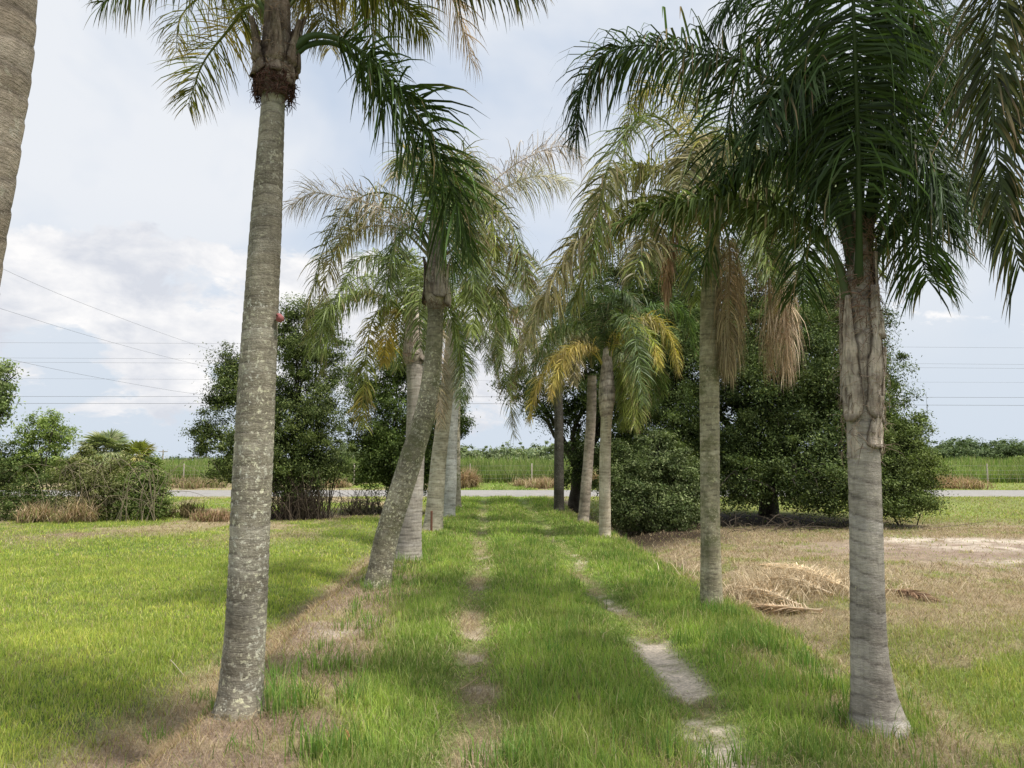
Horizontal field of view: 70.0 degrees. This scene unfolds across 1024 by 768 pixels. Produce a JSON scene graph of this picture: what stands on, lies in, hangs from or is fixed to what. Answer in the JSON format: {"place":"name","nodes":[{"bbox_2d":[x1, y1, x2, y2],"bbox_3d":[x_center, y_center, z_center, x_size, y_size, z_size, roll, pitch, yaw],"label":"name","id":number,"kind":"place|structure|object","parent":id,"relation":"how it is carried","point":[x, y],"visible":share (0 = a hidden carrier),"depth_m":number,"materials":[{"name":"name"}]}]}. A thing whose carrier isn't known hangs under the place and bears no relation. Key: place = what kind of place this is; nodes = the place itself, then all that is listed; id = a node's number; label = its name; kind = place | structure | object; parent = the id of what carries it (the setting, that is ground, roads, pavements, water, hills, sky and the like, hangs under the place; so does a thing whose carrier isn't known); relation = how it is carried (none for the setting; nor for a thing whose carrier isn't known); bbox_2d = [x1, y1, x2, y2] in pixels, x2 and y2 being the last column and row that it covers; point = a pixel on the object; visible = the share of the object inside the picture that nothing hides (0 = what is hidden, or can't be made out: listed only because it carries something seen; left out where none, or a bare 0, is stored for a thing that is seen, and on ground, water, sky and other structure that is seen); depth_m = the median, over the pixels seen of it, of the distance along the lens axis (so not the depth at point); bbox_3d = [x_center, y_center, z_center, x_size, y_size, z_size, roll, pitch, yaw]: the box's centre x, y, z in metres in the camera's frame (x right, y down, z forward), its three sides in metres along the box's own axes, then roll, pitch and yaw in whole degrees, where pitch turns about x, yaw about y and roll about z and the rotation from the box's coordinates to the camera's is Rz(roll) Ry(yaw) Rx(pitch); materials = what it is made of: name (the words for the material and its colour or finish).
{"place":"outdoors","nodes":[
{"label":"outdoors","id":0,"kind":"place"},
{"bbox_2d":[0,308,205,366],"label":"power line","id":1,"kind":"object","parent":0,"point":[98,338],"visible":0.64,"depth_m":49.47,"materials":[{"name":"metal"}]},
{"bbox_2d":[1,357,208,395],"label":"power line","id":2,"kind":"object","parent":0,"point":[102,378],"visible":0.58,"depth_m":49.86,"materials":[{"name":"metal"}]},
{"bbox_2d":[4,269,295,372],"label":"power line","id":3,"kind":"object","parent":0,"point":[95,308],"visible":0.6,"depth_m":48.23,"materials":[{"name":"metal"}]},
{"bbox_2d":[0,483,1023,767],"bbox_3d":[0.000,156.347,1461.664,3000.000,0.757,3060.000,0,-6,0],"label":"ground","id":4,"kind":"structure","parent":0,"point":[684,683],"depth_m":7.32,"materials":[{"name":"soil"}]},
{"bbox_2d":[0,357,29,456],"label":"oak tree","id":5,"kind":"object","parent":4,"relation":"on","point":[5,400],"visible":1,"depth_m":22.09,"materials":[{"name":"green plant"}]},
{"bbox_2d":[0,0,37,284],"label":"queen palm","id":6,"kind":"object","parent":4,"relation":"on","point":[18,27],"visible":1,"depth_m":2.24,"materials":[{"name":"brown plant"}]},
{"bbox_2d":[0,434,73,521],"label":"shrub","id":7,"kind":"object","parent":4,"relation":"on","point":[10,502],"visible":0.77,"depth_m":22.80,"materials":[{"name":"green plant"}]},
{"bbox_2d":[3,497,73,522],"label":"dry grass clump","id":8,"kind":"object","parent":4,"relation":"on","point":[36,513],"visible":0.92,"depth_m":21.82,"materials":[{"name":"brown plant"}]},
{"bbox_2d":[2,403,82,503],"bbox_3d":[-15.442,2.547,23.927,2.786,3.796,1.786,0,-6,0],"label":"shrub","id":9,"kind":"object","parent":4,"relation":"on","point":[50,437],"visible":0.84,"depth_m":23.76,"materials":[{"name":"green plant"}]},
{"bbox_2d":[46,487,104,522],"bbox_3d":[-12.895,3.646,22.012,1.817,1.055,1.431,2,-6,-21],"label":"dry grass clump","id":10,"kind":"object","parent":4,"relation":"on","point":[85,514],"visible":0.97,"depth_m":21.88,"materials":[{"name":"brown plant"}]},
{"bbox_2d":[40,441,140,520],"bbox_3d":[-13.161,3.051,23.097,3.414,2.751,2.387,0,-6,0],"label":"shrub","id":11,"kind":"object","parent":4,"relation":"on","point":[85,477],"visible":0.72,"depth_m":22.71,"materials":[{"name":"green plant"}]},
{"bbox_2d":[71,428,135,473],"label":"fan palm","id":12,"kind":"object","parent":4,"relation":"on","point":[114,441],"visible":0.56,"depth_m":44.24,"materials":[{"name":"green plant"}]},
{"bbox_2d":[1,456,219,521],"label":"bramble","id":13,"kind":"object","parent":4,"relation":"on","point":[124,498],"visible":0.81,"depth_m":22.36,"materials":[{"name":"green plant"}]},
{"bbox_2d":[49,454,222,460],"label":"distant wood","id":14,"kind":"object","parent":4,"relation":"on","point":[185,457],"visible":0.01,"depth_m":417.29,"materials":[{"name":"green plant"}]},
{"bbox_2d":[96,446,180,519],"bbox_3d":[-11.618,3.199,23.189,2.648,2.463,2.191,0,-6,0],"label":"shrub","id":15,"kind":"object","parent":4,"relation":"on","point":[164,508],"visible":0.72,"depth_m":22.82,"materials":[{"name":"green plant"}]},
{"bbox_2d":[113,439,164,483],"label":"fan palm","id":16,"kind":"object","parent":4,"relation":"on","point":[139,451],"visible":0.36,"depth_m":45.38,"materials":[{"name":"green plant"}]},
{"bbox_2d":[162,496,211,518],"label":"dry grass clump","id":17,"kind":"object","parent":4,"relation":"on","point":[185,508],"visible":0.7,"depth_m":23.63,"materials":[{"name":"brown plant"}]},
{"bbox_2d":[159,474,231,488],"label":"dry grass clump","id":18,"kind":"object","parent":4,"relation":"on","point":[195,483],"visible":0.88,"depth_m":43.82,"materials":[{"name":"brown plant"}]},
{"bbox_2d":[189,504,229,521],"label":"dry grass clump","id":19,"kind":"object","parent":4,"relation":"on","point":[216,516],"visible":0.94,"depth_m":22.23,"materials":[{"name":"brown plant"}]},
{"bbox_2d":[178,292,362,507],"bbox_3d":[-7.911,0.644,24.021,6.062,7.640,3.733,0,-6,0],"label":"oak tree","id":20,"kind":"object","parent":4,"relation":"on","point":[299,440],"visible":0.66,"depth_m":23.55,"materials":[{"name":"green plant"}]},
{"bbox_2d":[270,471,348,520],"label":"bare undergrowth","id":21,"kind":"object","parent":4,"relation":"on","point":[289,510],"visible":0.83,"depth_m":22.89,"materials":[{"name":"brown plant"}]},
{"bbox_2d":[83,0,553,721],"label":"queen palm","id":22,"kind":"object","parent":4,"relation":"on","point":[277,50],"visible":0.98,"depth_m":5.01,"materials":[{"name":"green plant"}]},
{"bbox_2d":[276,313,283,322],"bbox_3d":[-1.548,-0.443,4.879,0.046,0.058,0.050,0,-6,0],"label":"trunk tag","id":23,"kind":"object","parent":22,"relation":"attached to","point":[279,317],"visible":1,"depth_m":4.87,"materials":[{"name":"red plastic"}]},
{"bbox_2d":[322,475,351,487],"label":"dry grass clump","id":24,"kind":"object","parent":4,"relation":"on","point":[345,484],"visible":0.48,"depth_m":43.97,"materials":[{"name":"brown plant"}]},
{"bbox_2d":[324,451,352,516],"bbox_3d":[-5.897,3.277,23.930,1.369,2.153,1.171,0,-6,0],"label":"palmetto","id":25,"kind":"object","parent":4,"relation":"on","point":[340,464],"visible":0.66,"depth_m":23.89,"materials":[{"name":"green plant"}]},
{"bbox_2d":[331,488,387,515],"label":"bare undergrowth","id":26,"kind":"object","parent":4,"relation":"on","point":[352,510],"visible":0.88,"depth_m":24.88,"materials":[{"name":"plant"}]},
{"bbox_2d":[335,345,480,501],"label":"oak tree","id":27,"kind":"object","parent":4,"relation":"on","point":[382,445],"visible":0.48,"depth_m":25.38,"materials":[{"name":"green plant"}]},
{"bbox_2d":[293,247,525,560],"bbox_3d":[-1.940,0.207,12.025,3.778,5.475,3.192,-3,-7,24],"label":"queen palm","id":28,"kind":"object","parent":4,"relation":"on","point":[412,349],"visible":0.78,"depth_m":12.02,"materials":[{"name":"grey plant"}]},
{"bbox_2d":[430,511,432,531],"bbox_3d":[-1.840,3.159,16.710,0.048,0.525,0.056,0,-6,0],"label":"stake","id":29,"kind":"object","parent":4,"relation":"on","point":[431,520],"visible":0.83,"depth_m":16.70,"materials":[{"name":"wood"}]},
{"bbox_2d":[282,119,588,589],"bbox_3d":[-0.953,-0.494,9.731,3.880,6.404,2.793,-2,-6,18],"label":"queen palm","id":30,"kind":"object","parent":4,"relation":"on","point":[436,298],"visible":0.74,"depth_m":9.47,"materials":[{"name":"green plant"}]},
{"bbox_2d":[372,251,535,530],"bbox_3d":[-1.398,0.026,17.446,3.952,6.976,3.713,2,-6,-15],"label":"queen palm","id":31,"kind":"object","parent":4,"relation":"on","point":[436,484],"visible":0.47,"depth_m":17.02,"materials":[{"name":"green plant"}]},
{"bbox_2d":[400,318,522,506],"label":"queen palm","id":32,"kind":"object","parent":4,"relation":"on","point":[458,495],"visible":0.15,"depth_m":25.79,"materials":[{"name":"green plant"}]},
{"bbox_2d":[398,261,537,516],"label":"queen palm","id":33,"kind":"object","parent":4,"relation":"on","point":[450,487],"visible":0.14,"depth_m":21.24,"materials":[{"name":"green plant"}]},
{"bbox_2d":[460,465,482,488],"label":"dry grass clump","id":34,"kind":"object","parent":4,"relation":"on","point":[470,480],"visible":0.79,"depth_m":43.42,"materials":[{"name":"brown plant"}]},
{"bbox_2d":[334,437,685,460],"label":"distant wood","id":35,"kind":"object","parent":4,"relation":"on","point":[531,451],"visible":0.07,"depth_m":111.27,"materials":[{"name":"green plant"}]},
{"bbox_2d":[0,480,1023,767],"bbox_3d":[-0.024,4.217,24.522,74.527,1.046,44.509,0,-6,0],"label":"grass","id":36,"kind":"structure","parent":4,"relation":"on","point":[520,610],"depth_m":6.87,"materials":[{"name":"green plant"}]},
{"bbox_2d":[14,463,1009,483],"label":"wire fence","id":37,"kind":"object","parent":4,"relation":"on","point":[597,470],"visible":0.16,"depth_m":45.90,"materials":[{"name":"grey metal"}]},
{"bbox_2d":[0,495,1023,767],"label":"straw","id":38,"kind":"object","parent":4,"relation":"on","point":[166,745],"visible":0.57,"depth_m":7.27,"materials":[{"name":"beige plant"}]},
{"bbox_2d":[508,474,553,488],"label":"dry grass clump","id":39,"kind":"object","parent":4,"relation":"on","point":[539,483],"visible":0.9,"depth_m":43.64,"materials":[{"name":"brown plant"}]},
{"bbox_2d":[488,247,615,511],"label":"queen palm","id":40,"kind":"object","parent":4,"relation":"on","point":[558,461],"visible":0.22,"depth_m":23.86,"materials":[{"name":"green plant"}]},
{"bbox_2d":[525,276,657,522],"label":"queen palm","id":41,"kind":"object","parent":4,"relation":"on","point":[585,490],"visible":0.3,"depth_m":19.41,"materials":[{"name":"green plant"}]},
{"bbox_2d":[486,226,702,512],"bbox_3d":[3.951,-0.687,27.815,8.469,11.415,6.651,2,-7,-22],"label":"oak tree","id":42,"kind":"object","parent":4,"relation":"on","point":[573,453],"visible":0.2,"depth_m":27.52,"materials":[{"name":"green plant"}]},
{"bbox_2d":[592,469,598,487],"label":"dry grass clump","id":43,"kind":"object","parent":4,"relation":"on","point":[593,476],"visible":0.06,"depth_m":43.67,"materials":[{"name":"brown plant"}]},
{"bbox_2d":[514,264,699,536],"bbox_3d":[2.039,0.339,16.376,3.852,6.112,3.515,-4,-8,36],"label":"queen palm","id":44,"kind":"object","parent":4,"relation":"on","point":[610,336],"visible":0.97,"depth_m":15.89,"materials":[{"name":"green plant"}]},
{"bbox_2d":[591,419,725,534],"bbox_3d":[3.890,2.543,20.072,3.802,3.299,2.844,0,-6,0],"label":"oak shrub","id":45,"kind":"object","parent":4,"relation":"on","point":[663,490],"visible":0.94,"depth_m":19.50,"materials":[{"name":"green plant"}]},
{"bbox_2d":[512,61,892,606],"bbox_3d":[2.098,-0.907,8.250,3.522,6.870,4.100,-6,-8,44],"label":"queen palm","id":46,"kind":"object","parent":4,"relation":"on","point":[714,323],"visible":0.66,"depth_m":8.08,"materials":[{"name":"green plant"}]},
{"bbox_2d":[575,230,932,524],"bbox_3d":[7.643,-0.692,23.637,11.315,10.296,8.908,0,-6,0],"label":"oak tree","id":47,"kind":"object","parent":4,"relation":"on","point":[771,466],"visible":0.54,"depth_m":21.74,"materials":[{"name":"green plant"}]},
{"bbox_2d":[735,579,800,606],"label":"fallen frond","id":48,"kind":"object","parent":4,"relation":"on","point":[772,591],"visible":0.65,"depth_m":10.23,"materials":[{"name":"brown plant"}]},
{"bbox_2d":[748,599,822,613],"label":"fallen frond","id":49,"kind":"object","parent":4,"relation":"on","point":[777,606],"visible":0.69,"depth_m":9.46,"materials":[{"name":"brown plant"}]},
{"bbox_2d":[548,0,1023,739],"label":"queen palm","id":50,"kind":"object","parent":4,"relation":"on","point":[832,132],"visible":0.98,"depth_m":4.55,"materials":[{"name":"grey plant"}]},
{"bbox_2d":[752,569,833,595],"bbox_3d":[4.129,2.866,10.611,0.646,0.441,1.695,2,-6,-21],"label":"fallen frond","id":51,"kind":"object","parent":4,"relation":"on","point":[798,580],"visible":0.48,"depth_m":10.48,"materials":[{"name":"brown plant"}]},
{"bbox_2d":[759,561,837,579],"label":"fallen frond","id":52,"kind":"object","parent":4,"relation":"on","point":[773,563],"visible":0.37,"depth_m":12.21,"materials":[{"name":"brown plant"}]},
{"bbox_2d":[763,564,848,588],"bbox_3d":[4.454,2.869,11.099,0.639,0.346,2.688,1,-6,-12],"label":"fallen frond","id":53,"kind":"object","parent":4,"relation":"on","point":[801,567],"visible":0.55,"depth_m":10.86,"materials":[{"name":"brown plant"}]},
{"bbox_2d":[768,563,848,587],"bbox_3d":[4.478,2.967,11.469,0.676,0.314,2.431,0,-6,0],"label":"fallen frond","id":54,"kind":"object","parent":4,"relation":"on","point":[787,567],"visible":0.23,"depth_m":11.64,"materials":[{"name":"brown plant"}]},
{"bbox_2d":[636,553,981,616],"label":"leaf litter","id":55,"kind":"object","parent":4,"relation":"on","point":[802,589],"visible":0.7,"depth_m":10.35,"materials":[{"name":"beige plant"}]},
{"bbox_2d":[651,512,989,533],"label":"fallen twigs","id":56,"kind":"object","parent":4,"relation":"on","point":[785,523],"visible":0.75,"depth_m":19.38,"materials":[{"name":"brown wood"}]},
{"bbox_2d":[841,409,959,527],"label":"oak tree","id":57,"kind":"object","parent":4,"relation":"on","point":[912,466],"visible":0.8,"depth_m":20.03,"materials":[{"name":"green plant"}]},
{"bbox_2d":[885,586,939,601],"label":"fallen frond","id":58,"kind":"object","parent":4,"relation":"on","point":[915,593],"visible":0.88,"depth_m":9.60,"materials":[{"name":"brown plant"}]},
{"bbox_2d":[930,472,998,489],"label":"dry grass clump","id":59,"kind":"object","parent":4,"relation":"on","point":[963,483],"visible":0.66,"depth_m":42.68,"materials":[{"name":"brown plant"}]},
{"bbox_2d":[915,435,1023,460],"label":"distant wood","id":60,"kind":"object","parent":4,"relation":"on","point":[969,447],"visible":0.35,"depth_m":166.63,"materials":[{"name":"green plant"}]},
{"bbox_2d":[924,0,1023,322],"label":"queen palm","id":61,"kind":"object","parent":4,"relation":"on","point":[1008,184],"visible":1,"depth_m":2.87,"materials":[{"name":"green plant"}]},
{"bbox_2d":[0,490,1023,496],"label":"road","id":62,"kind":"structure","parent":0,"point":[549,493],"depth_m":35.38,"materials":[{"name":"grey asphalt"}]},
{"bbox_2d":[0,0,1023,458],"label":"sky","id":63,"kind":"structure","parent":0,"point":[126,209],"materials":[{"name":"white"}]},
{"bbox_2d":[6,452,1023,482],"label":"field grass","id":64,"kind":"structure","parent":0,"point":[506,470],"depth_m":48.66,"materials":[{"name":"green plant"}]},
{"bbox_2d":[7,396,1023,397],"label":"power line","id":65,"kind":"object","parent":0,"point":[203,396],"visible":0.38,"depth_m":70.25,"materials":[{"name":"metal"}]},
{"bbox_2d":[12,403,1023,405],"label":"power line","id":66,"kind":"object","parent":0,"point":[180,403],"visible":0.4,"depth_m":70.18,"materials":[{"name":"metal"}]},
{"bbox_2d":[55,362,1023,368],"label":"power line","id":67,"kind":"object","parent":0,"point":[279,363],"visible":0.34,"depth_m":90.77,"materials":[{"name":"metal"}]},
{"bbox_2d":[105,520,1023,767],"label":"tall grass","id":68,"kind":"structure","parent":0,"point":[277,704],"depth_m":4.86,"materials":[{"name":"green plant"}]},
{"bbox_2d":[109,358,1023,364],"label":"power line","id":69,"kind":"object","parent":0,"point":[502,360],"visible":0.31,"depth_m":90.83,"materials":[{"name":"metal"}]},
{"bbox_2d":[218,343,987,347],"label":"power line","id":70,"kind":"object","parent":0,"point":[520,344],"visible":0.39,"depth_m":90.98,"materials":[{"name":"metal"}]}
]}

